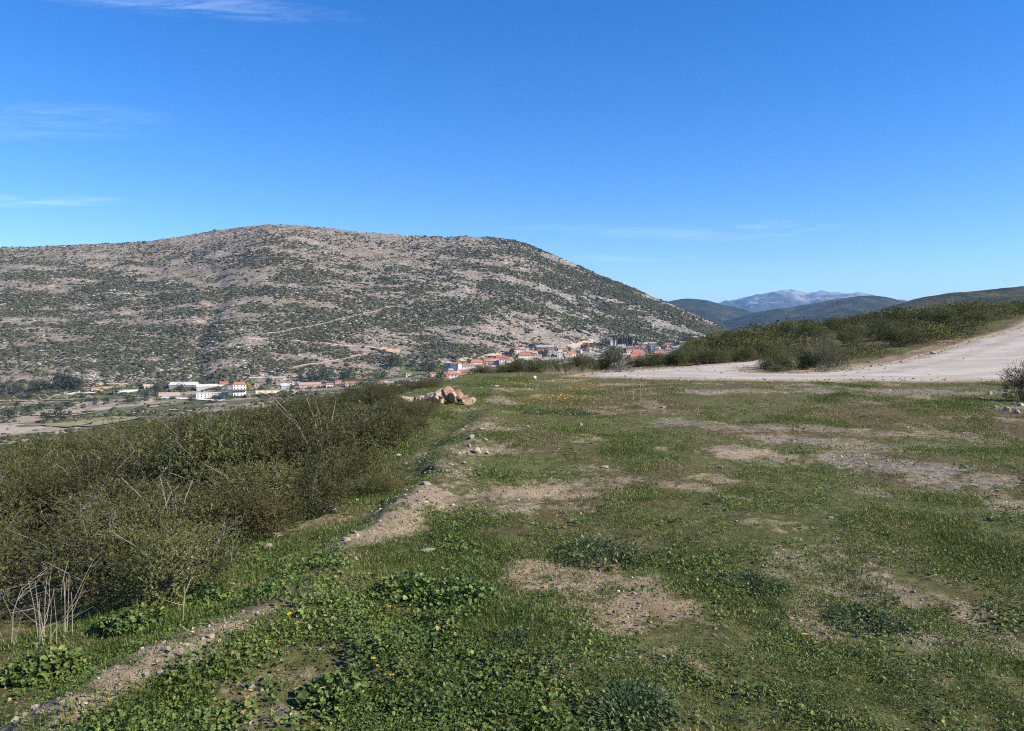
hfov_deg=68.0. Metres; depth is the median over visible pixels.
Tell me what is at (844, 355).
shrub
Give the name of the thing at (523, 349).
house
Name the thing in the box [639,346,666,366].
shrub
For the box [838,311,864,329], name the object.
shrub
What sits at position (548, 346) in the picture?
long building
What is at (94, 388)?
house
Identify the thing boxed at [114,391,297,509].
shrub
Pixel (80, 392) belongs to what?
dirt track
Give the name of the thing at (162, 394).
outbuilding
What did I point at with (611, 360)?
shrub
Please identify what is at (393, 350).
dirt track
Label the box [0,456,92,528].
shrub
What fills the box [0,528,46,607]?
shrub
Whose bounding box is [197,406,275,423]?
shrub
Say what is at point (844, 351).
shrub
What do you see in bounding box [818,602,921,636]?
leafy weed
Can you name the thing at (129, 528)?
shrub
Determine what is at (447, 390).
rock
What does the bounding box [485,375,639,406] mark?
yellow flowers
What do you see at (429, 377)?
shrub
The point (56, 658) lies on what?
leafy weed
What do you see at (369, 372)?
field
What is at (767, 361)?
shrub
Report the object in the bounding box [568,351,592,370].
shrub
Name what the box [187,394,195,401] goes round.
tree
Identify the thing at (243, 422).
shrub
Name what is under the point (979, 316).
shrub
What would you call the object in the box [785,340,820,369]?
shrub
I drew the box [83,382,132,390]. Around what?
earth bank
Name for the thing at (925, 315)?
shrub
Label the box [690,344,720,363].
shrub
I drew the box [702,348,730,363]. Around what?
shrub
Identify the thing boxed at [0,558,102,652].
dead bush
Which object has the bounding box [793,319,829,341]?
shrub
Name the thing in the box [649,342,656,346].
house
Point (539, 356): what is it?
house
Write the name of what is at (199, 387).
shed
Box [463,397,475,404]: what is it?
rock
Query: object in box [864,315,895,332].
shrub
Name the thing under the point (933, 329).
slope scrub
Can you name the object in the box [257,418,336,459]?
shrub
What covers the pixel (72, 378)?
tree
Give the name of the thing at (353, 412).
shrub
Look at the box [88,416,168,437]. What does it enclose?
shrub
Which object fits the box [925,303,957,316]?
shrub
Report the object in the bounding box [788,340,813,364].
shrub
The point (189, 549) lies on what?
shrub
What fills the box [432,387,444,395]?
rock
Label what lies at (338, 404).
shrub
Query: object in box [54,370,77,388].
tree
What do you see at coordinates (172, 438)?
shrub
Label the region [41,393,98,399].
field
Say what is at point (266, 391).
long building
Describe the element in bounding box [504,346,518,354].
tree
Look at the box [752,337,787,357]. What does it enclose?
shrub
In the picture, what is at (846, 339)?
shrub
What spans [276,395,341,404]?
shrub
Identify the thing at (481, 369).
shrub
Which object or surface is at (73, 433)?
shrub
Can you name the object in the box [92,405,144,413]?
field
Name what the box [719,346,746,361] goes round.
shrub
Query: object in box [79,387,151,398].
field
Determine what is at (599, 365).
shrub
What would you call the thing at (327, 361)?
dirt track
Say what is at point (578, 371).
dry stalks
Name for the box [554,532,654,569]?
leafy weed
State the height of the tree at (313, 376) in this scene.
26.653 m
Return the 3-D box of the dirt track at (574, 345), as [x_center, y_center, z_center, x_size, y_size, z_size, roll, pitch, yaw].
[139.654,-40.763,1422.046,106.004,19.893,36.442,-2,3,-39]
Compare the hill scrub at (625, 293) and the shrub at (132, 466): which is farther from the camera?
the hill scrub at (625, 293)
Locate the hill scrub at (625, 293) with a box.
[0,224,736,399]
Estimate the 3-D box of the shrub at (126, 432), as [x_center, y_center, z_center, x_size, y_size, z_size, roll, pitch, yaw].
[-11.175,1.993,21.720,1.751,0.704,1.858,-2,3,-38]
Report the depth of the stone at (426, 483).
8.16 m
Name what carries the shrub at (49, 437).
on the ground at (774, 453)
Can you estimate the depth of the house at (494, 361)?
1220.98 m
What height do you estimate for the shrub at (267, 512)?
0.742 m
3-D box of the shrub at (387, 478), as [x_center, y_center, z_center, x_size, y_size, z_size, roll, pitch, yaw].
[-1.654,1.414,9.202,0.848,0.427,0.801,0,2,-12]
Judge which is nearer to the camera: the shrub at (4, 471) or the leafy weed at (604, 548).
the leafy weed at (604, 548)
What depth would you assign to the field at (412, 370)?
1147.68 m
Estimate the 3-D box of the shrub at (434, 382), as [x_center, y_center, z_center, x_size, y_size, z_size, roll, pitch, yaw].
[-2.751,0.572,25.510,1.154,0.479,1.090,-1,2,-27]
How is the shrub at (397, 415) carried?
on the ground at (774, 453)
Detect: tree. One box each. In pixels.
[0,377,12,392]
[0,406,22,419]
[8,382,26,393]
[11,398,22,407]
[15,402,35,411]
[20,390,33,398]
[26,380,41,391]
[32,374,52,391]
[33,397,51,411]
[37,410,60,422]
[43,400,70,417]
[44,367,70,389]
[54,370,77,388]
[61,371,81,388]
[62,398,75,407]
[68,371,88,389]
[88,395,101,405]
[101,396,113,403]
[121,392,132,402]
[127,394,138,402]
[140,388,152,398]
[147,383,165,393]
[171,382,186,391]
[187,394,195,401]
[210,392,223,401]
[255,381,267,389]
[263,374,274,384]
[274,367,282,374]
[289,383,298,390]
[295,371,304,381]
[302,369,318,381]
[313,373,323,382]
[315,368,331,380]
[337,368,350,380]
[338,365,354,379]
[371,369,380,379]
[375,365,389,379]
[381,351,398,367]
[390,355,405,366]
[410,358,417,367]
[416,358,427,371]
[421,360,437,374]
[429,359,440,370]
[430,366,448,379]
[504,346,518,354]
[578,342,589,349]
[596,335,605,345]
[602,337,611,347]
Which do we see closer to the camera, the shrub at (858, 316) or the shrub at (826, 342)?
the shrub at (826, 342)
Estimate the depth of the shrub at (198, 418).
21.41 m
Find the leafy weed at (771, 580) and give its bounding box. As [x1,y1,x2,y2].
[711,569,791,596]
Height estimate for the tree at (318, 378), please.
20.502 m
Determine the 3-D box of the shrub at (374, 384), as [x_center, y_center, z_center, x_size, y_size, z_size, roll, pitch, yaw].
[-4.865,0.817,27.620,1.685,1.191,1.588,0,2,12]
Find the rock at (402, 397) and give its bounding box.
[401,396,412,401]
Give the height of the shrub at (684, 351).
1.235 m
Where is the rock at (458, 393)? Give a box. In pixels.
[454,389,460,400]
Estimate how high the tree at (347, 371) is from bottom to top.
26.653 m
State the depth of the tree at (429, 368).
1085.04 m
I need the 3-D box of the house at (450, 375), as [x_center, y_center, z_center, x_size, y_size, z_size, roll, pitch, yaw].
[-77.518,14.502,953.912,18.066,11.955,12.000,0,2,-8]
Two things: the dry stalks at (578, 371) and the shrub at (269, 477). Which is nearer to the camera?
the shrub at (269, 477)
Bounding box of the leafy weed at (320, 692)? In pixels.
[293,668,383,716]
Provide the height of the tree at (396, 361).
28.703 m
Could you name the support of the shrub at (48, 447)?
on the ground at (774, 453)
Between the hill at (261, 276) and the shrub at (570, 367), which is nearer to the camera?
the shrub at (570, 367)
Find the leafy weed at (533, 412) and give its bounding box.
[524,406,552,414]
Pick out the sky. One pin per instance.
(717, 151)
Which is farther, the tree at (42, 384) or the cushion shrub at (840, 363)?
the tree at (42, 384)
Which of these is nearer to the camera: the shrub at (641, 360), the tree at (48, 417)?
the shrub at (641, 360)
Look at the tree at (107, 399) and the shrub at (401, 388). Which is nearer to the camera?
the shrub at (401, 388)
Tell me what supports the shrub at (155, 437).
on the ground at (774, 453)
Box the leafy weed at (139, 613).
[94,601,173,635]
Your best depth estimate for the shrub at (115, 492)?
9.95 m
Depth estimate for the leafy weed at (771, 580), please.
4.99 m
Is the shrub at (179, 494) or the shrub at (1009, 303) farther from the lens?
the shrub at (1009, 303)
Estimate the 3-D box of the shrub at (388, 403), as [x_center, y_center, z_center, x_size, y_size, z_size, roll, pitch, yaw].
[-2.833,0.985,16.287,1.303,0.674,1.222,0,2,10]
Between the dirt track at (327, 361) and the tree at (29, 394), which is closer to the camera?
the tree at (29, 394)
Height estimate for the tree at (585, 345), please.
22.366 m
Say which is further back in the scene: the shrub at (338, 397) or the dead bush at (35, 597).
the shrub at (338, 397)
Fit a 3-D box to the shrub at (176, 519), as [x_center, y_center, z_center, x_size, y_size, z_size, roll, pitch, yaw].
[-3.420,1.446,7.426,2.303,0.953,2.250,2,3,37]
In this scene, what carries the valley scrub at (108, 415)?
on the valley
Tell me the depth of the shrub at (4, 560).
6.23 m
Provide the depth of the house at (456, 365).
1105.24 m
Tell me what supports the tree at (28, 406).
on the valley
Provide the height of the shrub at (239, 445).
1.752 m
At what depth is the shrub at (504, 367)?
37.46 m
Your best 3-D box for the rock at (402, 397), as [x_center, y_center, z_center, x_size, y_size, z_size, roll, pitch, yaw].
[-2.645,0.877,19.040,0.309,0.202,0.184,6,2,0]
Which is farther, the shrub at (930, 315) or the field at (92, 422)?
the field at (92, 422)
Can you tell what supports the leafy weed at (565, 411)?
on the ground at (774, 453)
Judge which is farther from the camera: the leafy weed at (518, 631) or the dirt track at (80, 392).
the dirt track at (80, 392)
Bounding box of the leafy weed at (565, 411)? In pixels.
[555,406,597,415]
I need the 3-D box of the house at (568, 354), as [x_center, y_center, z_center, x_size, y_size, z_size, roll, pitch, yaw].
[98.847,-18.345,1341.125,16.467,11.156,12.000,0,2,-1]
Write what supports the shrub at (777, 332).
on the ground at (774, 453)
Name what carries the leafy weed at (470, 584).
on the ground at (774, 453)
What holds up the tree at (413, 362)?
on the hill at (261, 276)
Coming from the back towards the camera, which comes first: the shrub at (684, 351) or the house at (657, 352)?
the house at (657, 352)
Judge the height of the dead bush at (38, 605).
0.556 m
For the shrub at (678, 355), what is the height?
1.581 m
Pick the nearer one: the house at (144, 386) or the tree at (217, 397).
the tree at (217, 397)
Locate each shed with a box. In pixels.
[114,389,138,394]
[169,382,198,389]
[195,384,222,390]
[280,383,294,388]
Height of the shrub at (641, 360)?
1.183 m
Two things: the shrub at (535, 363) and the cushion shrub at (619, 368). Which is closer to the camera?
the cushion shrub at (619, 368)
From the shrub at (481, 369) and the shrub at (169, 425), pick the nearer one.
the shrub at (169, 425)
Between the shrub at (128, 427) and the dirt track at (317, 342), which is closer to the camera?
the shrub at (128, 427)
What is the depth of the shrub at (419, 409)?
15.76 m
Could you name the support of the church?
on the hill at (261, 276)
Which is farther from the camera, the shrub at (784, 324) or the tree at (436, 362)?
the tree at (436, 362)
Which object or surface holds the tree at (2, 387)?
on the hill at (261, 276)
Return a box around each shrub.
[0,421,96,467]
[0,434,75,489]
[0,444,163,527]
[0,448,28,465]
[0,448,120,481]
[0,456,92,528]
[0,460,161,518]
[0,463,41,541]
[0,469,91,538]
[0,494,219,620]
[0,515,49,604]
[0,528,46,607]
[9,431,97,459]
[24,429,142,447]
[28,451,113,467]
[32,482,242,587]
[33,466,217,557]
[42,460,282,579]
[51,425,134,460]
[56,426,103,440]
[64,475,185,519]
[74,414,192,478]
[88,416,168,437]
[90,426,149,437]
[91,442,184,478]
[104,515,259,609]
[109,418,170,434]
[109,431,159,445]
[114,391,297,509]
[120,405,251,481]
[143,411,230,473]
[148,389,282,502]
[148,410,209,432]
[154,411,218,429]
[181,453,336,513]
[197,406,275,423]
[202,476,308,545]
[209,413,269,428]
[216,406,278,413]
[228,380,411,491]
[234,395,365,454]
[248,417,365,473]
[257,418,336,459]
[274,398,347,417]
[275,450,356,520]
[276,394,337,415]
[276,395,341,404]
[307,439,398,478]
[309,400,369,417]
[310,392,350,404]
[327,399,391,431]
[332,414,378,444]
[336,379,372,401]
[344,466,408,497]
[350,377,396,405]
[350,403,419,440]
[353,381,398,398]
[355,379,393,387]
[355,395,418,448]
[357,396,403,416]
[357,411,414,438]
[378,395,414,409]
[379,380,415,394]
[383,406,426,429]
[397,379,433,391]
[397,398,440,417]
[408,371,438,382]
[414,398,441,412]
[416,378,444,386]
[464,366,494,372]
[468,366,500,372]
[493,362,510,372]
[501,363,517,371]
[509,355,531,372]
[521,356,551,372]
[527,361,554,372]
[549,360,568,371]
[563,360,582,371]
[566,353,600,369]
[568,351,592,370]
[586,355,609,369]
[597,342,628,369]
[603,362,634,371]
[623,353,647,367]
[633,352,656,366]
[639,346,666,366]
[658,347,678,365]
[666,349,691,365]
[673,344,695,352]
[678,333,708,348]
[679,337,710,353]
[679,348,698,363]
[688,351,700,362]
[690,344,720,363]
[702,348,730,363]
[714,351,733,362]
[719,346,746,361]
[721,328,744,339]
[725,352,751,362]
[728,329,749,337]
[736,346,762,361]
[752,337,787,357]
[755,351,777,369]
[761,339,795,368]
[770,326,785,338]
[771,363,784,371]
[775,316,801,334]
[775,350,799,369]
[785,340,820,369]
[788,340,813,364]
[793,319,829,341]
[795,332,845,369]
[795,336,817,347]
[801,334,822,343]
[801,345,829,366]
[802,324,827,338]
[811,334,838,353]
[812,364,836,371]
[813,343,848,366]
[818,341,841,363]
[822,312,846,329]
[827,360,852,369]
[832,349,851,364]
[835,328,863,345]
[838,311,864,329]
[845,320,869,336]
[846,308,869,321]
[856,318,905,340]
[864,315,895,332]
[880,322,915,347]
[889,325,928,343]
[901,310,917,321]
[916,310,935,323]
[921,297,957,327]
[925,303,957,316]
[937,293,977,313]
[955,308,991,321]
[961,301,998,325]
[964,297,978,310]
[996,295,1023,309]
[997,345,1023,400]
[999,300,1021,312]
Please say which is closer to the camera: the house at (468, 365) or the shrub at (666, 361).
the shrub at (666, 361)
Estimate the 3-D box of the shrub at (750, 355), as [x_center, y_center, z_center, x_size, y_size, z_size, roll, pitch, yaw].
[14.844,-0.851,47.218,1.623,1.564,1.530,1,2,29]
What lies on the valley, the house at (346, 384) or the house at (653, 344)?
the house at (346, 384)
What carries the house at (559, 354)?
on the hill at (261, 276)
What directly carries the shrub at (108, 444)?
on the ground at (774, 453)
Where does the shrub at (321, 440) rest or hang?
on the ground at (774, 453)
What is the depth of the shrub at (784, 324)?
85.23 m
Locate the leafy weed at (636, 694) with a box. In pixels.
[578,677,688,730]
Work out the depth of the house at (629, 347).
1428.56 m
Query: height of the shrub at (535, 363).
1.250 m
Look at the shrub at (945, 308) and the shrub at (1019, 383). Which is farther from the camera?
the shrub at (945, 308)
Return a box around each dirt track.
[64,390,102,393]
[161,397,223,400]
[237,301,413,335]
[243,338,395,349]
[293,353,364,367]
[380,347,400,352]
[567,338,607,348]
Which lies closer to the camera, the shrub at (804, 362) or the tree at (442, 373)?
the shrub at (804, 362)
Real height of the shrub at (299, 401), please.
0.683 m
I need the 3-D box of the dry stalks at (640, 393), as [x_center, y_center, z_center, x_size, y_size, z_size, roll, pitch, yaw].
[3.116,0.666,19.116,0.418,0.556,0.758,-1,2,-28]
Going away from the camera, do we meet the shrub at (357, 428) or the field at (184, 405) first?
the shrub at (357, 428)
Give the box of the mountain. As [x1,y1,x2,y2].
[718,289,906,312]
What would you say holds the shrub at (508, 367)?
on the ground at (774, 453)
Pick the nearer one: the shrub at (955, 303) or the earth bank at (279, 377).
the shrub at (955, 303)
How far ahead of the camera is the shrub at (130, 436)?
19.07 m
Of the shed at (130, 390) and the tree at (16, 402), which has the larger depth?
the shed at (130, 390)
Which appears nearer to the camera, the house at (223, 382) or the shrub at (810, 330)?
the shrub at (810, 330)
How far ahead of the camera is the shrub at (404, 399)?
17.09 m
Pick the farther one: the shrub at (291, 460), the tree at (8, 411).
the tree at (8, 411)
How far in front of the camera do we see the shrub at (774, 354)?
38.79 m
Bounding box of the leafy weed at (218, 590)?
[170,580,233,611]
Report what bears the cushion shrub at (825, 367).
on the ground at (774, 453)
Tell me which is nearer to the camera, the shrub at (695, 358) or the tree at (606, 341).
the shrub at (695, 358)
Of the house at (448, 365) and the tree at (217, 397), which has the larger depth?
the house at (448, 365)
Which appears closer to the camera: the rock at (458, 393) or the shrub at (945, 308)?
the rock at (458, 393)
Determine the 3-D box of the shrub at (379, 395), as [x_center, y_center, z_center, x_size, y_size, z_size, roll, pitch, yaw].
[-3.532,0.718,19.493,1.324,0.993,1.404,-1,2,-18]
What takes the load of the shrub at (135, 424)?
on the ground at (774, 453)
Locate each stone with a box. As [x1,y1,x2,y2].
[248,683,257,688]
[419,548,434,552]
[422,481,430,484]
[473,447,480,453]
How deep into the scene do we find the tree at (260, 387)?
893.07 m
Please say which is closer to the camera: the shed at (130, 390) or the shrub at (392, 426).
the shrub at (392, 426)
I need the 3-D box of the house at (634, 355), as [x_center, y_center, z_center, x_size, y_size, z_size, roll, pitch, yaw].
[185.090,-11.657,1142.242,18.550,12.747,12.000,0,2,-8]
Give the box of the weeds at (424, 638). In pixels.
[0,386,1023,730]
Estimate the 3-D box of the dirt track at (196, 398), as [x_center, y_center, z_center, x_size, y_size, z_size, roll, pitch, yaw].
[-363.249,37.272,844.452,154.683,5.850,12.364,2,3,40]
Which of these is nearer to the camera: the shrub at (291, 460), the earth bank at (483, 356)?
the shrub at (291, 460)
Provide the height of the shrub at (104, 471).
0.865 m
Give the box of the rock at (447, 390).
[443,386,453,397]
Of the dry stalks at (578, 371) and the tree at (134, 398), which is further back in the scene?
the tree at (134, 398)
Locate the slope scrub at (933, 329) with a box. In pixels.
[648,298,1023,366]
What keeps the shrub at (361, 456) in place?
on the ground at (774, 453)
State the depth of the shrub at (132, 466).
13.71 m
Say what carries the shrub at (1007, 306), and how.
on the ground at (774, 453)
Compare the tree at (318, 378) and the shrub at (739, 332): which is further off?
the tree at (318, 378)
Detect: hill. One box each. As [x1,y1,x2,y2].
[0,224,720,399]
[668,299,752,325]
[723,295,903,330]
[866,286,1023,314]
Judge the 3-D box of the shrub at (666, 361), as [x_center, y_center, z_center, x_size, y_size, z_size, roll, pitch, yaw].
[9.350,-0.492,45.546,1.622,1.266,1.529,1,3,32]
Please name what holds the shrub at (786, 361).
on the ground at (774, 453)
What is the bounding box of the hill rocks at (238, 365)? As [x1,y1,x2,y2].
[0,224,724,398]
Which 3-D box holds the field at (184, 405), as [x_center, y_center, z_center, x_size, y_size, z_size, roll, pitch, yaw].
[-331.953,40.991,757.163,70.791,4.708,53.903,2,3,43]
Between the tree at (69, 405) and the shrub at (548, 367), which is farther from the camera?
the tree at (69, 405)
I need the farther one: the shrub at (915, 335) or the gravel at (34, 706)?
the shrub at (915, 335)
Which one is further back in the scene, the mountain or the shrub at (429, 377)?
the mountain
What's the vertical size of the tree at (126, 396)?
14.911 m
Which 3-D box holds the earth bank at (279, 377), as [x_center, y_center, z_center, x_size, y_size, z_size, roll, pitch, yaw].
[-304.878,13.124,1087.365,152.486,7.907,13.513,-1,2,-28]
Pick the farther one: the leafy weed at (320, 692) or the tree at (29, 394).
the tree at (29, 394)
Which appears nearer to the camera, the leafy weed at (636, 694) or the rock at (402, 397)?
the leafy weed at (636, 694)
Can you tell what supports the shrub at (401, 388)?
on the ground at (774, 453)
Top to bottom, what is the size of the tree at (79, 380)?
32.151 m
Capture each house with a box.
[90,387,99,390]
[142,384,152,388]
[219,381,228,384]
[232,382,246,395]
[344,381,356,386]
[443,372,457,379]
[446,362,450,370]
[450,362,461,370]
[462,363,475,369]
[469,359,483,364]
[484,359,498,364]
[499,358,504,365]
[517,352,533,358]
[518,347,525,351]
[534,354,541,358]
[557,351,562,357]
[563,352,572,356]
[625,346,633,349]
[628,354,641,359]
[631,350,644,355]
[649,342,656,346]
[653,351,665,354]
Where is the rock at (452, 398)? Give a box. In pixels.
[449,392,455,401]
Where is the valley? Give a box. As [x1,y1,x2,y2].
[0,345,712,443]
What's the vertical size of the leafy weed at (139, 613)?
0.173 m
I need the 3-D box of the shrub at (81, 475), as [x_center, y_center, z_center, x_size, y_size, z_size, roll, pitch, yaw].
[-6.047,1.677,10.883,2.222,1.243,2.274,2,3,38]
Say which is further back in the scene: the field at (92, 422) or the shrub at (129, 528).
the field at (92, 422)
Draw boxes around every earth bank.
[5,412,91,416]
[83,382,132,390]
[244,371,350,377]
[457,348,510,360]
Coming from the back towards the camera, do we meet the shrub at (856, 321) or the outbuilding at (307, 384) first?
the outbuilding at (307, 384)
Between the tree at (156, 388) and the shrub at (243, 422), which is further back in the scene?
the tree at (156, 388)
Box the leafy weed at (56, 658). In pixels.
[0,645,85,686]
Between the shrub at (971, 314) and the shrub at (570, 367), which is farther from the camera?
the shrub at (971, 314)
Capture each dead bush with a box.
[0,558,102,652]
[12,560,89,645]
[166,579,190,623]
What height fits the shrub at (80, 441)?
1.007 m
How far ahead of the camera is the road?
35.36 m
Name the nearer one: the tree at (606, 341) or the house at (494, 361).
the house at (494, 361)
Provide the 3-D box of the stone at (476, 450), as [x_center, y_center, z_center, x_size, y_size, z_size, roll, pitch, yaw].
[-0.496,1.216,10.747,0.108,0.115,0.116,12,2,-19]
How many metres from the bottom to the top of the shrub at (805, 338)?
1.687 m
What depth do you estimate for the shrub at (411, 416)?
14.83 m
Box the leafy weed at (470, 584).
[416,574,500,609]
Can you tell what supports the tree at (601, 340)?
on the hill at (261, 276)
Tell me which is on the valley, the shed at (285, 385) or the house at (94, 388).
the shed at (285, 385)
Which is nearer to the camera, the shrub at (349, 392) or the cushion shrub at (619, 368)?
the shrub at (349, 392)
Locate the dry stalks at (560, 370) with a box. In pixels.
[541,365,578,374]
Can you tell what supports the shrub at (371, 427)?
on the ground at (774, 453)
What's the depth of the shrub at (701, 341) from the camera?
68.20 m
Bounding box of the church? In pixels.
[609,338,615,345]
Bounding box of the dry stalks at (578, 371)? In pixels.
[559,363,595,374]
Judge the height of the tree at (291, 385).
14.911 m
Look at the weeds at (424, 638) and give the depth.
3.88 m
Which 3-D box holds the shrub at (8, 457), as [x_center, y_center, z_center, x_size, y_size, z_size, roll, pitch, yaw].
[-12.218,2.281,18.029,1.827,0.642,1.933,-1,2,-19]
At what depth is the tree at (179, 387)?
999.94 m
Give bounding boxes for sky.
[0,0,1023,302]
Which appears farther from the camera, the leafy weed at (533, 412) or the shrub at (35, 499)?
the leafy weed at (533, 412)
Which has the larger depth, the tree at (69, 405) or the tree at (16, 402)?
the tree at (16, 402)
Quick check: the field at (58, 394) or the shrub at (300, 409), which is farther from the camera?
the field at (58, 394)
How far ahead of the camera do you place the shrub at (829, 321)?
80.11 m
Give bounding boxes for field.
[40,416,147,426]
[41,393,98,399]
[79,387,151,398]
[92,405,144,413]
[140,403,201,408]
[355,370,391,378]
[394,361,447,375]
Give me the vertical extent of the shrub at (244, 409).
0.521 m
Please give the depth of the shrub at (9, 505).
9.11 m
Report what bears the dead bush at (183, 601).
on the ground at (774, 453)
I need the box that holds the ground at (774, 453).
[0,315,1023,730]
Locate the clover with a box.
[0,382,1023,730]
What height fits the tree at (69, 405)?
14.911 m
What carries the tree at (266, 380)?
on the valley
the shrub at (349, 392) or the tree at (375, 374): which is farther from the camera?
the tree at (375, 374)
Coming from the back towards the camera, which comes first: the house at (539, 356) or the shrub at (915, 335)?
the house at (539, 356)
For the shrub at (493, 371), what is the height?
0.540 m
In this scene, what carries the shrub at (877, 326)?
on the ground at (774, 453)
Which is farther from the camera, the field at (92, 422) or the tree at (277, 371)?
the tree at (277, 371)
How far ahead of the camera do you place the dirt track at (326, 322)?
1336.33 m
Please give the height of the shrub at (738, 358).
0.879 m
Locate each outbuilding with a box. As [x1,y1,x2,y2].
[158,392,179,396]
[298,382,321,388]
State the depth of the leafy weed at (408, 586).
4.80 m
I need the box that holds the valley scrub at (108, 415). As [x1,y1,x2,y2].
[0,350,672,444]
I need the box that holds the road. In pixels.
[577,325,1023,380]
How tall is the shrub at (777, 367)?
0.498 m
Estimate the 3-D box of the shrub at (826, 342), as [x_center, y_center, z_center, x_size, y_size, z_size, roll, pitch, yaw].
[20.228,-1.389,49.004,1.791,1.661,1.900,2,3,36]
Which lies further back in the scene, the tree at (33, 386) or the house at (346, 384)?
the tree at (33, 386)
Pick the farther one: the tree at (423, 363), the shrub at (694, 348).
the tree at (423, 363)
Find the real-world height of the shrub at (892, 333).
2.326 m
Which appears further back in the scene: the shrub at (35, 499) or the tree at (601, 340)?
the tree at (601, 340)
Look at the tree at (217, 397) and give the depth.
786.83 m
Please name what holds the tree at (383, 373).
on the valley
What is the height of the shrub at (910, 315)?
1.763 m
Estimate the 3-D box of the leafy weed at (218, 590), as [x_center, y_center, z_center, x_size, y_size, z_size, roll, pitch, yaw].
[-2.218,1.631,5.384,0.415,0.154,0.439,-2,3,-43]
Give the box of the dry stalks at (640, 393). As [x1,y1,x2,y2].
[623,384,649,400]
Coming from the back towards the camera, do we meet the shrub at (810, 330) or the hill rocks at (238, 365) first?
the hill rocks at (238, 365)
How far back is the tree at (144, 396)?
905.01 m
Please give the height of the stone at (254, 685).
0.028 m
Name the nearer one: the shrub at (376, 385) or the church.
the shrub at (376, 385)
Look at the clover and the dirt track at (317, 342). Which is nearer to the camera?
the clover
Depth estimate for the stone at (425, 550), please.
5.90 m
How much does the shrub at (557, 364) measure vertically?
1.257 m
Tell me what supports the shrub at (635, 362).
on the ground at (774, 453)
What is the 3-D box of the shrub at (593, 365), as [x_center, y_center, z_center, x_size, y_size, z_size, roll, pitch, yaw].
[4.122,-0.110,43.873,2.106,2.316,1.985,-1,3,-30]
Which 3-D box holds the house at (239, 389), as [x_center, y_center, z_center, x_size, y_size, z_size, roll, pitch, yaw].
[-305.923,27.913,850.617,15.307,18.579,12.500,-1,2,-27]
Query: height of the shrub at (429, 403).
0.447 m
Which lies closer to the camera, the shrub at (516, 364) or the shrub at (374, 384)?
the shrub at (374, 384)
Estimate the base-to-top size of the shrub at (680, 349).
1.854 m
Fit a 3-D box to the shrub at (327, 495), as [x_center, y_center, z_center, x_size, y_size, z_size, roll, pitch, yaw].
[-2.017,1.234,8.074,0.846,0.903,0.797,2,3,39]
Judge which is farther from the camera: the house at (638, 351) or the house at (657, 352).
the house at (638, 351)
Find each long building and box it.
[196,392,227,397]
[255,389,294,393]
[536,345,553,351]
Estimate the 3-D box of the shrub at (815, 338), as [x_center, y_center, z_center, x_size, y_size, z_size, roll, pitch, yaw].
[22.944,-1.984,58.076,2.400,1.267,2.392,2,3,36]
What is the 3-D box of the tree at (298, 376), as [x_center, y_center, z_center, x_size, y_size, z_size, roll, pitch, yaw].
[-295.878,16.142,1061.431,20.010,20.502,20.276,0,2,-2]
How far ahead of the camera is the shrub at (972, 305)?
80.73 m
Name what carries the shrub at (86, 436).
on the ground at (774, 453)
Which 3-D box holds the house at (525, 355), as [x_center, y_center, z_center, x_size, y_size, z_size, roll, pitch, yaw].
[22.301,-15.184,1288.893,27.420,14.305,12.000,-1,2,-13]
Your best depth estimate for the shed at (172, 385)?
1036.58 m
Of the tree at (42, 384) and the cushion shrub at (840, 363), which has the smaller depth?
the cushion shrub at (840, 363)
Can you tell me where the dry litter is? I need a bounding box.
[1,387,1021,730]
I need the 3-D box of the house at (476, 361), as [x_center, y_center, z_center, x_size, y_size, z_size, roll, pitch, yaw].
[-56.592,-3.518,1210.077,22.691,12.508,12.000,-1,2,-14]
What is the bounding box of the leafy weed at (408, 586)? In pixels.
[365,570,441,605]
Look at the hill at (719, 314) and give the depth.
4850.30 m
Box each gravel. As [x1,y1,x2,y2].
[0,384,1022,730]
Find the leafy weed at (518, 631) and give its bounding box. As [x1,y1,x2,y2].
[489,625,535,648]
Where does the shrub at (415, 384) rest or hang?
on the ground at (774, 453)
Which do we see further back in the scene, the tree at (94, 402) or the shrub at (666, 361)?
the tree at (94, 402)
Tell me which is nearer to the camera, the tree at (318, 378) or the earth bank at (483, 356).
the tree at (318, 378)
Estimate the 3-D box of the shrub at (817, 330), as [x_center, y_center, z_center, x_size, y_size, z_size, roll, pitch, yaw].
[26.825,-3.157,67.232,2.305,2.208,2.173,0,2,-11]
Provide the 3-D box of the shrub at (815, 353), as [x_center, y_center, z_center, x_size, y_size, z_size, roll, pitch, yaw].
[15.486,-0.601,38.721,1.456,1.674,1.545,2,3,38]
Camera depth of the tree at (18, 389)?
1038.01 m
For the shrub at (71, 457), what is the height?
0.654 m

